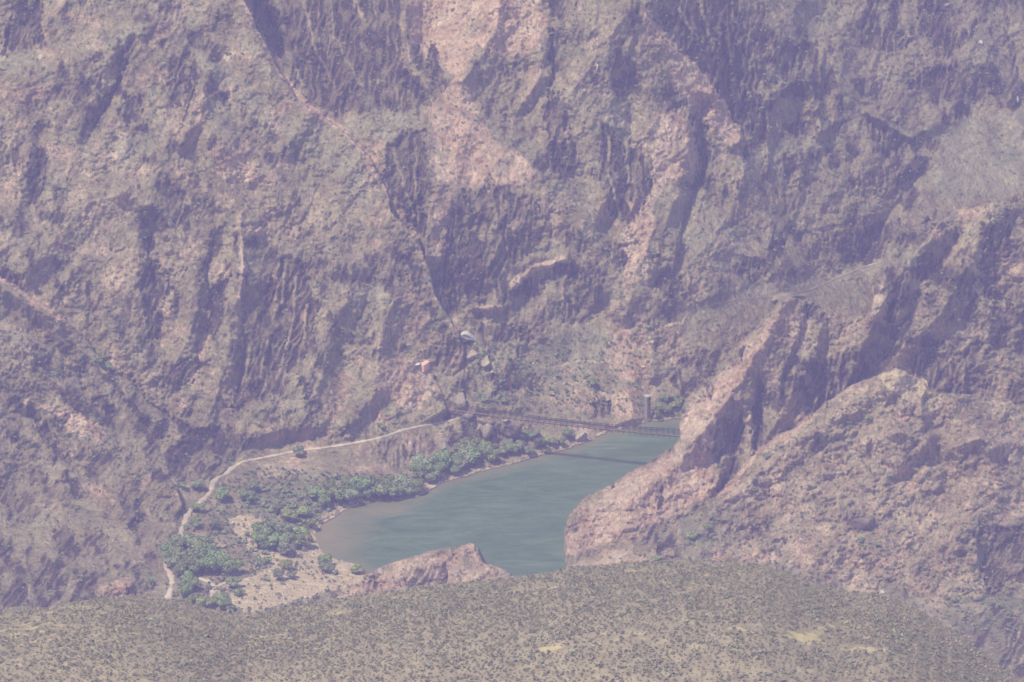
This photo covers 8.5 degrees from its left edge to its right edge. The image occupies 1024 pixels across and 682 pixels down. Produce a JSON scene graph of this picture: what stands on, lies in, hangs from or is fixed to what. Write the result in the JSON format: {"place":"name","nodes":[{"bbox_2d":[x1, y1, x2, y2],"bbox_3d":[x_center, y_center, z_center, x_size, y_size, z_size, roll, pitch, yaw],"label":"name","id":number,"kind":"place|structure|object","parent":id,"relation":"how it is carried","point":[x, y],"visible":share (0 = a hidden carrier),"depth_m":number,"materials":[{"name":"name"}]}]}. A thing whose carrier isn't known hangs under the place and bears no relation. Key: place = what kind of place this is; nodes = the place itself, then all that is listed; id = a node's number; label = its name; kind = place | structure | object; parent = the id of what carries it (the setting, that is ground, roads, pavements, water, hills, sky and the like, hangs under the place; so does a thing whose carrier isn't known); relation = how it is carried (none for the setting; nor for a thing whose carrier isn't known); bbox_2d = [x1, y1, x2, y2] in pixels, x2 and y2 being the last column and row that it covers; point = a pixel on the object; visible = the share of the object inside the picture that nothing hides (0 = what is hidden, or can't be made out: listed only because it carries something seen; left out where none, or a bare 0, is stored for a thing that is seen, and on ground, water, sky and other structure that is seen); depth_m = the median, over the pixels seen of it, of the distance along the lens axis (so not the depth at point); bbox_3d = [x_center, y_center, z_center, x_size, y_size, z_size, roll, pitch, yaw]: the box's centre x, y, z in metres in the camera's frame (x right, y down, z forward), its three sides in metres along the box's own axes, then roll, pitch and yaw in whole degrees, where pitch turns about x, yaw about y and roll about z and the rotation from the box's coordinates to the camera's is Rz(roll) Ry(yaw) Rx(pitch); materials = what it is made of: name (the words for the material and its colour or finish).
{"place":"outdoors","nodes":[
{"label":"outdoors","id":0,"kind":"place"},
{"bbox_2d":[0,404,182,611],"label":"foothill","id":1,"kind":"structure","parent":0,"point":[58,479],"depth_m":3629.16,"materials":[{"name":"stone"}]},
{"bbox_2d":[0,277,231,596],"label":"foothill","id":2,"kind":"structure","parent":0,"point":[120,423],"depth_m":3673.94,"materials":[{"name":"stone"}]},
{"bbox_2d":[190,479,204,490],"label":"bush","id":3,"kind":"object","parent":2,"relation":"on","point":[197,483],"visible":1,"depth_m":3659.31,"materials":[{"name":"green plant"}]},
{"bbox_2d":[0,0,464,462],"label":"mountain","id":4,"kind":"structure","parent":0,"point":[135,61],"depth_m":3761.32,"materials":[{"name":"stone"}]},
{"bbox_2d":[420,360,429,371],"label":"boulder","id":5,"kind":"object","parent":4,"relation":"on","point":[425,364],"visible":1,"depth_m":3757.45,"materials":[{"name":"stone"}]},
{"bbox_2d":[163,413,473,598],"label":"path","id":6,"kind":"structure","parent":0,"point":[187,515],"depth_m":3686.10,"materials":[{"name":"soil"}]},
{"bbox_2d":[322,544,514,600],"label":"rocky knoll","id":7,"kind":"structure","parent":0,"point":[452,564],"depth_m":3564.49,"materials":[{"name":"stone"}]},
{"bbox_2d":[339,547,500,595],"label":"knoll scrub","id":8,"kind":"object","parent":7,"relation":"on","point":[421,579],"visible":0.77,"depth_m":3559.39,"materials":[{"name":"plant"}]},
{"bbox_2d":[155,382,683,613],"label":"river bank","id":9,"kind":"structure","parent":0,"point":[307,460],"depth_m":3670.60,"materials":[{"name":"sand"}]},
{"bbox_2d":[158,539,174,557],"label":"riverside tree","id":10,"kind":"object","parent":9,"relation":"on","point":[166,546],"visible":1,"depth_m":3582.29,"materials":[{"name":"green plant"}]},
{"bbox_2d":[162,555,177,569],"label":"riverside tree","id":11,"kind":"object","parent":9,"relation":"on","point":[172,560],"visible":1,"depth_m":3569.82,"materials":[{"name":"green plant"}]},
{"bbox_2d":[171,533,186,546],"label":"riverside tree","id":12,"kind":"object","parent":9,"relation":"on","point":[178,540],"visible":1,"depth_m":3594.95,"materials":[{"name":"green plant"}]},
{"bbox_2d":[167,546,191,559],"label":"riverside tree","id":13,"kind":"object","parent":9,"relation":"on","point":[177,552],"visible":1,"depth_m":3571.37,"materials":[{"name":"green plant"}]},
{"bbox_2d":[173,558,190,574],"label":"riverside tree","id":14,"kind":"object","parent":9,"relation":"on","point":[182,566],"visible":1,"depth_m":3562.19,"materials":[{"name":"green plant"}]},
{"bbox_2d":[177,582,192,597],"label":"riverside tree","id":15,"kind":"object","parent":9,"relation":"on","point":[184,588],"visible":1,"depth_m":3535.16,"materials":[{"name":"green plant"}]},
{"bbox_2d":[180,577,199,588],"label":"riverside tree","id":16,"kind":"object","parent":9,"relation":"on","point":[191,581],"visible":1,"depth_m":3542.89,"materials":[{"name":"green plant"}]},
{"bbox_2d":[182,594,199,603],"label":"riverside tree","id":17,"kind":"object","parent":9,"relation":"on","point":[190,598],"visible":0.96,"depth_m":3528.81,"materials":[{"name":"green plant"}]},
{"bbox_2d":[184,533,201,545],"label":"riverside tree","id":18,"kind":"object","parent":9,"relation":"on","point":[188,536],"visible":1,"depth_m":3593.27,"materials":[{"name":"green plant"}]},
{"bbox_2d":[185,553,204,573],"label":"riverside tree","id":19,"kind":"object","parent":9,"relation":"on","point":[195,565],"visible":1,"depth_m":3562.63,"materials":[{"name":"green plant"}]},
{"bbox_2d":[189,517,200,526],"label":"bush","id":20,"kind":"object","parent":9,"relation":"on","point":[195,521],"visible":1,"depth_m":3621.21,"materials":[{"name":"green plant"}]},
{"bbox_2d":[187,540,208,557],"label":"riverside tree","id":21,"kind":"object","parent":9,"relation":"on","point":[197,547],"visible":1,"depth_m":3573.20,"materials":[{"name":"green plant"}]},
{"bbox_2d":[191,503,205,511],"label":"bush","id":22,"kind":"object","parent":9,"relation":"on","point":[198,507],"visible":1,"depth_m":3637.60,"materials":[{"name":"green plant"}]},
{"bbox_2d":[190,535,212,546],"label":"riverside tree","id":23,"kind":"object","parent":9,"relation":"on","point":[206,539],"visible":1,"depth_m":3589.46,"materials":[{"name":"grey plant"}]},
{"bbox_2d":[195,596,215,607],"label":"bush","id":24,"kind":"object","parent":9,"relation":"on","point":[205,600],"visible":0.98,"depth_m":3525.50,"materials":[{"name":"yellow plant"}]},
{"bbox_2d":[197,556,218,575],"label":"riverside tree","id":25,"kind":"object","parent":9,"relation":"on","point":[210,561],"visible":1,"depth_m":3564.26,"materials":[{"name":"green plant"}]},
{"bbox_2d":[201,542,217,558],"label":"riverside tree","id":26,"kind":"object","parent":9,"relation":"on","point":[211,552],"visible":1,"depth_m":3573.51,"materials":[{"name":"green plant"}]},
{"bbox_2d":[207,518,219,529],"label":"bush","id":27,"kind":"object","parent":9,"relation":"on","point":[214,523],"visible":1,"depth_m":3619.77,"materials":[{"name":"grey plant"}]},
{"bbox_2d":[214,486,229,500],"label":"bush","id":28,"kind":"object","parent":9,"relation":"on","point":[221,492],"visible":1,"depth_m":3651.56,"materials":[{"name":"green plant"}]},
{"bbox_2d":[215,593,231,609],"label":"tree","id":29,"kind":"object","parent":9,"relation":"on","point":[222,600],"visible":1,"depth_m":3523.97,"materials":[{"name":"green plant"}]},
{"bbox_2d":[215,552,231,570],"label":"riverside tree","id":30,"kind":"object","parent":9,"relation":"on","point":[222,557],"visible":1,"depth_m":3567.56,"materials":[{"name":"green plant"}]},
{"bbox_2d":[221,558,243,573],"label":"riverside tree","id":31,"kind":"object","parent":9,"relation":"on","point":[231,565],"visible":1,"depth_m":3566.05,"materials":[{"name":"green plant"}]},
{"bbox_2d":[225,577,241,587],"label":"bush","id":32,"kind":"object","parent":9,"relation":"on","point":[231,581],"visible":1,"depth_m":3550.22,"materials":[{"name":"green plant"}]},
{"bbox_2d":[236,488,255,499],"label":"bush","id":33,"kind":"object","parent":9,"relation":"on","point":[243,493],"visible":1,"depth_m":3657.27,"materials":[{"name":"green plant"}]},
{"bbox_2d":[245,478,260,490],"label":"bush","id":34,"kind":"object","parent":9,"relation":"on","point":[253,483],"visible":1,"depth_m":3668.58,"materials":[{"name":"green plant"}]},
{"bbox_2d":[251,530,269,548],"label":"riverside tree","id":35,"kind":"object","parent":9,"relation":"on","point":[258,537],"visible":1,"depth_m":3602.61,"materials":[{"name":"green plant"}]},
{"bbox_2d":[251,519,272,535],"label":"riverside tree","id":36,"kind":"object","parent":9,"relation":"on","point":[264,526],"visible":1,"depth_m":3610.45,"materials":[{"name":"green plant"}]},
{"bbox_2d":[178,469,362,612],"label":"bank scrub","id":37,"kind":"object","parent":9,"relation":"on","point":[270,509],"visible":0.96,"depth_m":3641.66,"materials":[{"name":"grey plant"}]},
{"bbox_2d":[267,531,287,549],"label":"riverside tree","id":38,"kind":"object","parent":9,"relation":"on","point":[275,538],"visible":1,"depth_m":3602.04,"materials":[{"name":"green plant"}]},
{"bbox_2d":[272,502,283,512],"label":"bush","id":39,"kind":"object","parent":9,"relation":"on","point":[278,507],"visible":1,"depth_m":3647.85,"materials":[{"name":"green plant"}]},
{"bbox_2d":[272,568,284,579],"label":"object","id":40,"kind":"object","parent":9,"relation":"on","point":[278,572],"visible":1,"depth_m":3565.94,"materials":[{"name":"green plant"}]},
{"bbox_2d":[274,523,292,533],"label":"riverside tree","id":41,"kind":"object","parent":9,"relation":"on","point":[281,528],"visible":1,"depth_m":3617.30,"materials":[{"name":"green plant"}]},
{"bbox_2d":[279,559,292,568],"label":"bush","id":42,"kind":"object","parent":9,"relation":"on","point":[288,563],"visible":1,"depth_m":3581.09,"materials":[{"name":"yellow plant"}]},
{"bbox_2d":[277,538,295,555],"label":"riverside tree","id":43,"kind":"object","parent":9,"relation":"on","point":[283,546],"visible":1,"depth_m":3598.11,"materials":[{"name":"green plant"}]},
{"bbox_2d":[164,466,412,613],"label":"desert scrub","id":44,"kind":"object","parent":9,"relation":"on","point":[240,545],"visible":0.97,"depth_m":3631.68,"materials":[{"name":"plant"}]},
{"bbox_2d":[280,507,298,522],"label":"bush","id":45,"kind":"object","parent":9,"relation":"on","point":[286,512],"visible":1,"depth_m":3640.52,"materials":[{"name":"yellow plant"}]},
{"bbox_2d":[282,531,304,545],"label":"riverside tree","id":46,"kind":"object","parent":9,"relation":"on","point":[294,538],"visible":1,"depth_m":3611.17,"materials":[{"name":"green plant"}]},
{"bbox_2d":[293,445,303,456],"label":"bush","id":47,"kind":"object","parent":9,"relation":"on","point":[299,449],"visible":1,"depth_m":3702.59,"materials":[{"name":"green plant"}]},
{"bbox_2d":[293,527,308,533],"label":"riverside tree","id":48,"kind":"object","parent":9,"relation":"on","point":[298,530],"visible":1,"depth_m":3622.44,"materials":[{"name":"green plant"}]},
{"bbox_2d":[296,505,310,517],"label":"bush","id":49,"kind":"object","parent":9,"relation":"on","point":[303,510],"visible":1,"depth_m":3648.89,"materials":[{"name":"green plant"}]},
{"bbox_2d":[298,532,312,546],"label":"riverside tree","id":50,"kind":"object","parent":9,"relation":"on","point":[307,539],"visible":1,"depth_m":3614.02,"materials":[{"name":"green plant"}]},
{"bbox_2d":[309,485,326,500],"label":"bush","id":51,"kind":"object","parent":9,"relation":"on","point":[318,491],"visible":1,"depth_m":3665.07,"materials":[{"name":"green plant"}]},
{"bbox_2d":[317,489,332,504],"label":"riverside tree","id":52,"kind":"object","parent":9,"relation":"on","point":[324,498],"visible":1,"depth_m":3663.71,"materials":[{"name":"green plant"}]},
{"bbox_2d":[317,554,332,562],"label":"bush","id":53,"kind":"object","parent":9,"relation":"on","point":[324,558],"visible":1,"depth_m":3592.37,"materials":[{"name":"green plant"}]},
{"bbox_2d":[318,562,334,572],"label":"bush","id":54,"kind":"object","parent":9,"relation":"on","point":[322,566],"visible":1,"depth_m":3583.61,"materials":[{"name":"green plant"}]},
{"bbox_2d":[322,478,339,489],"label":"riverside tree","id":55,"kind":"object","parent":9,"relation":"on","point":[328,483],"visible":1,"depth_m":3675.09,"materials":[{"name":"green plant"}]},
{"bbox_2d":[329,487,345,501],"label":"riverside tree","id":56,"kind":"object","parent":9,"relation":"on","point":[337,494],"visible":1,"depth_m":3669.12,"materials":[{"name":"green plant"}]},
{"bbox_2d":[338,475,351,489],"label":"riverside tree","id":57,"kind":"object","parent":9,"relation":"on","point":[344,484],"visible":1,"depth_m":3676.52,"materials":[{"name":"green plant"}]},
{"bbox_2d":[343,489,359,504],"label":"riverside tree","id":58,"kind":"object","parent":9,"relation":"on","point":[349,494],"visible":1,"depth_m":3671.26,"materials":[{"name":"green plant"}]},
{"bbox_2d":[350,563,363,573],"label":"bush","id":59,"kind":"object","parent":9,"relation":"on","point":[356,567],"visible":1,"depth_m":3586.73,"materials":[{"name":"green plant"}]},
{"bbox_2d":[347,476,373,496],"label":"riverside tree","id":60,"kind":"object","parent":9,"relation":"on","point":[358,483],"visible":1,"depth_m":3676.51,"materials":[{"name":"green plant"}]},
{"bbox_2d":[359,488,371,501],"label":"riverside tree","id":61,"kind":"object","parent":9,"relation":"on","point":[366,493],"visible":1,"depth_m":3678.55,"materials":[{"name":"green plant"}]},
{"bbox_2d":[366,483,388,499],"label":"riverside tree","id":62,"kind":"object","parent":9,"relation":"on","point":[379,489],"visible":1,"depth_m":3679.54,"materials":[{"name":"green plant"}]},
{"bbox_2d":[379,474,394,491],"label":"riverside tree","id":63,"kind":"object","parent":9,"relation":"on","point":[388,478],"visible":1,"depth_m":3688.44,"materials":[{"name":"green plant"}]},
{"bbox_2d":[387,484,404,498],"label":"riverside tree","id":64,"kind":"object","parent":9,"relation":"on","point":[393,489],"visible":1,"depth_m":3680.68,"materials":[{"name":"green plant"}]},
{"bbox_2d":[392,472,414,486],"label":"riverside tree","id":65,"kind":"object","parent":9,"relation":"on","point":[401,479],"visible":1,"depth_m":3690.42,"materials":[{"name":"green plant"}]},
{"bbox_2d":[401,486,418,495],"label":"riverside tree","id":66,"kind":"object","parent":9,"relation":"on","point":[409,490],"visible":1,"depth_m":3687.11,"materials":[{"name":"green plant"}]},
{"bbox_2d":[407,459,426,478],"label":"riverside tree","id":67,"kind":"object","parent":9,"relation":"on","point":[417,468],"visible":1,"depth_m":3703.40,"materials":[{"name":"green plant"}]},
{"bbox_2d":[411,477,425,491],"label":"riverside tree","id":68,"kind":"object","parent":9,"relation":"on","point":[418,484],"visible":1,"depth_m":3689.22,"materials":[{"name":"green plant"}]},
{"bbox_2d":[411,453,436,465],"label":"riverside tree","id":69,"kind":"object","parent":9,"relation":"on","point":[421,457],"visible":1,"depth_m":3708.63,"materials":[{"name":"green plant"}]},
{"bbox_2d":[425,464,443,477],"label":"riverside tree","id":70,"kind":"object","parent":9,"relation":"on","point":[437,469],"visible":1,"depth_m":3704.13,"materials":[{"name":"green plant"}]},
{"bbox_2d":[431,448,452,469],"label":"riverside tree","id":71,"kind":"object","parent":9,"relation":"on","point":[442,457],"visible":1,"depth_m":3711.51,"materials":[{"name":"green plant"}]},
{"bbox_2d":[452,442,464,451],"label":"riverside tree","id":72,"kind":"object","parent":9,"relation":"on","point":[457,447],"visible":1,"depth_m":3729.38,"materials":[{"name":"green plant"}]},
{"bbox_2d":[452,457,467,468],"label":"riverside tree","id":73,"kind":"object","parent":9,"relation":"on","point":[461,463],"visible":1,"depth_m":3715.01,"materials":[{"name":"green plant"}]},
{"bbox_2d":[456,446,477,459],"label":"riverside tree","id":74,"kind":"object","parent":9,"relation":"on","point":[463,452],"visible":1,"depth_m":3723.13,"materials":[{"name":"green plant"}]},
{"bbox_2d":[460,436,479,447],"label":"riverside tree","id":75,"kind":"object","parent":9,"relation":"on","point":[472,441],"visible":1,"depth_m":3732.14,"materials":[{"name":"green plant"}]},
{"bbox_2d":[466,448,481,465],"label":"riverside tree","id":76,"kind":"object","parent":9,"relation":"on","point":[475,454],"visible":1,"depth_m":3721.03,"materials":[{"name":"green plant"}]},
{"bbox_2d":[476,441,494,459],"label":"riverside tree","id":77,"kind":"object","parent":9,"relation":"on","point":[479,448],"visible":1,"depth_m":3729.88,"materials":[{"name":"green plant"}]},
{"bbox_2d":[482,446,500,461],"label":"riverside tree","id":78,"kind":"object","parent":9,"relation":"on","point":[490,454],"visible":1,"depth_m":3726.47,"materials":[{"name":"green plant"}]},
{"bbox_2d":[504,443,518,454],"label":"riverside tree","id":79,"kind":"object","parent":9,"relation":"on","point":[510,447],"visible":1,"depth_m":3736.12,"materials":[{"name":"green plant"}]},
{"bbox_2d":[573,430,586,441],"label":"boulder","id":80,"kind":"object","parent":9,"relation":"on","point":[580,435],"visible":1,"depth_m":3759.66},
{"bbox_2d":[643,394,650,420],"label":"gauging tower","id":81,"kind":"structure","parent":9,"relation":"on","point":[647,406],"depth_m":3788.19,"materials":[{"name":"concrete"}]},
{"bbox_2d":[315,419,679,576],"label":"river","id":82,"kind":"structure","parent":0,"point":[512,519],"depth_m":3668.72,"materials":[{"name":"liquid"}]},
{"bbox_2d":[0,560,1018,681],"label":"mesa","id":83,"kind":"structure","parent":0,"point":[801,635],"depth_m":2069.77,"materials":[{"name":"soil"}]},
{"bbox_2d":[0,559,1019,681],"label":"mesa scrub","id":84,"kind":"object","parent":83,"relation":"on","point":[842,603],"visible":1,"depth_m":2095.35,"materials":[{"name":"plant"}]},
{"bbox_2d":[41,560,1020,681],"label":"rubble","id":85,"kind":"object","parent":83,"relation":"on","point":[956,641],"visible":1,"depth_m":2151.74,"materials":[{"name":"stone"}]},
{"bbox_2d":[0,0,1023,604],"bbox_3d":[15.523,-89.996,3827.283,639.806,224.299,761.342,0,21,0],"label":"hillside scrub","id":86,"kind":"object","parent":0,"point":[456,234],"visible":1,"depth_m":3782.09,"materials":[{"name":"grey plant"}]},
{"bbox_2d":[143,0,1023,597],"bbox_3d":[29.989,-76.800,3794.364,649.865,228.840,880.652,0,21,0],"label":"canyon wall","id":87,"kind":"structure","parent":0,"point":[581,138],"depth_m":3855.33,"materials":[{"name":"stone"}]},
{"bbox_2d":[224,372,638,607],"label":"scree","id":88,"kind":"structure","parent":87,"relation":"on","point":[445,468],"depth_m":3705.09,"materials":[{"name":"stone"}]},
{"bbox_2d":[438,438,446,451],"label":"boulder","id":89,"kind":"object","parent":87,"relation":"on","point":[442,444],"visible":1,"depth_m":3726.43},
{"bbox_2d":[454,392,465,409],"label":"boulder","id":90,"kind":"object","parent":87,"relation":"on","point":[459,398],"visible":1,"depth_m":3745.03,"materials":[{"name":"stone"}]},
{"bbox_2d":[460,338,470,342],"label":"boulder","id":91,"kind":"object","parent":87,"relation":"on","point":[462,340],"visible":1,"depth_m":3769.24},
{"bbox_2d":[460,331,475,340],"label":"cap rock","id":92,"kind":"object","parent":91,"relation":"on","point":[466,335],"visible":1,"depth_m":3768.17,"materials":[{"name":"white stone"}]},
{"bbox_2d":[466,349,477,359],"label":"boulder","id":93,"kind":"object","parent":87,"relation":"on","point":[471,354],"visible":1,"depth_m":3761.36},
{"bbox_2d":[480,355,490,367],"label":"boulder","id":94,"kind":"object","parent":87,"relation":"on","point":[485,361],"visible":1,"depth_m":3762.38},
{"bbox_2d":[480,424,493,438],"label":"boulder","id":95,"kind":"object","parent":87,"relation":"on","point":[486,430],"visible":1,"depth_m":3736.57,"materials":[{"name":"stone"}]},
{"bbox_2d":[503,422,521,437],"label":"boulder","id":96,"kind":"object","parent":87,"relation":"on","point":[512,430],"visible":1,"depth_m":3742.28,"materials":[{"name":"stone"}]},
{"bbox_2d":[466,337,651,414],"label":"terrace scrub","id":97,"kind":"object","parent":87,"relation":"on","point":[550,388],"visible":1,"depth_m":3782.75,"materials":[{"name":"green plant"}]},
{"bbox_2d":[445,402,679,438],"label":"suspension bridge","id":98,"kind":"structure","parent":87,"relation":"on","point":[482,410],"depth_m":3725.66,"materials":[{"name":"brown metal"}]},
{"bbox_2d":[681,259,891,324],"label":"path","id":99,"kind":"structure","parent":0,"point":[684,318],"depth_m":3874.03,"materials":[{"name":"soil"}]},
{"bbox_2d":[564,191,1023,568],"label":"rocky ridge","id":100,"kind":"structure","parent":0,"point":[703,461],"depth_m":3718.43,"materials":[{"name":"stone"}]},
{"bbox_2d":[567,370,1023,681],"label":"rocky slope","id":101,"kind":"structure","parent":0,"point":[797,554],"depth_m":3617.43,"materials":[{"name":"stone"}]},
{"bbox_2d":[601,392,1023,674],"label":"slope scrub","id":102,"kind":"object","parent":101,"relation":"on","point":[924,553],"visible":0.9,"depth_m":3597.98,"materials":[{"name":"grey plant"}]},
{"bbox_2d":[848,517,875,529],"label":"boulder","id":103,"kind":"object","parent":101,"relation":"on","point":[863,523],"visible":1,"depth_m":3597.49,"materials":[{"name":"stone"}]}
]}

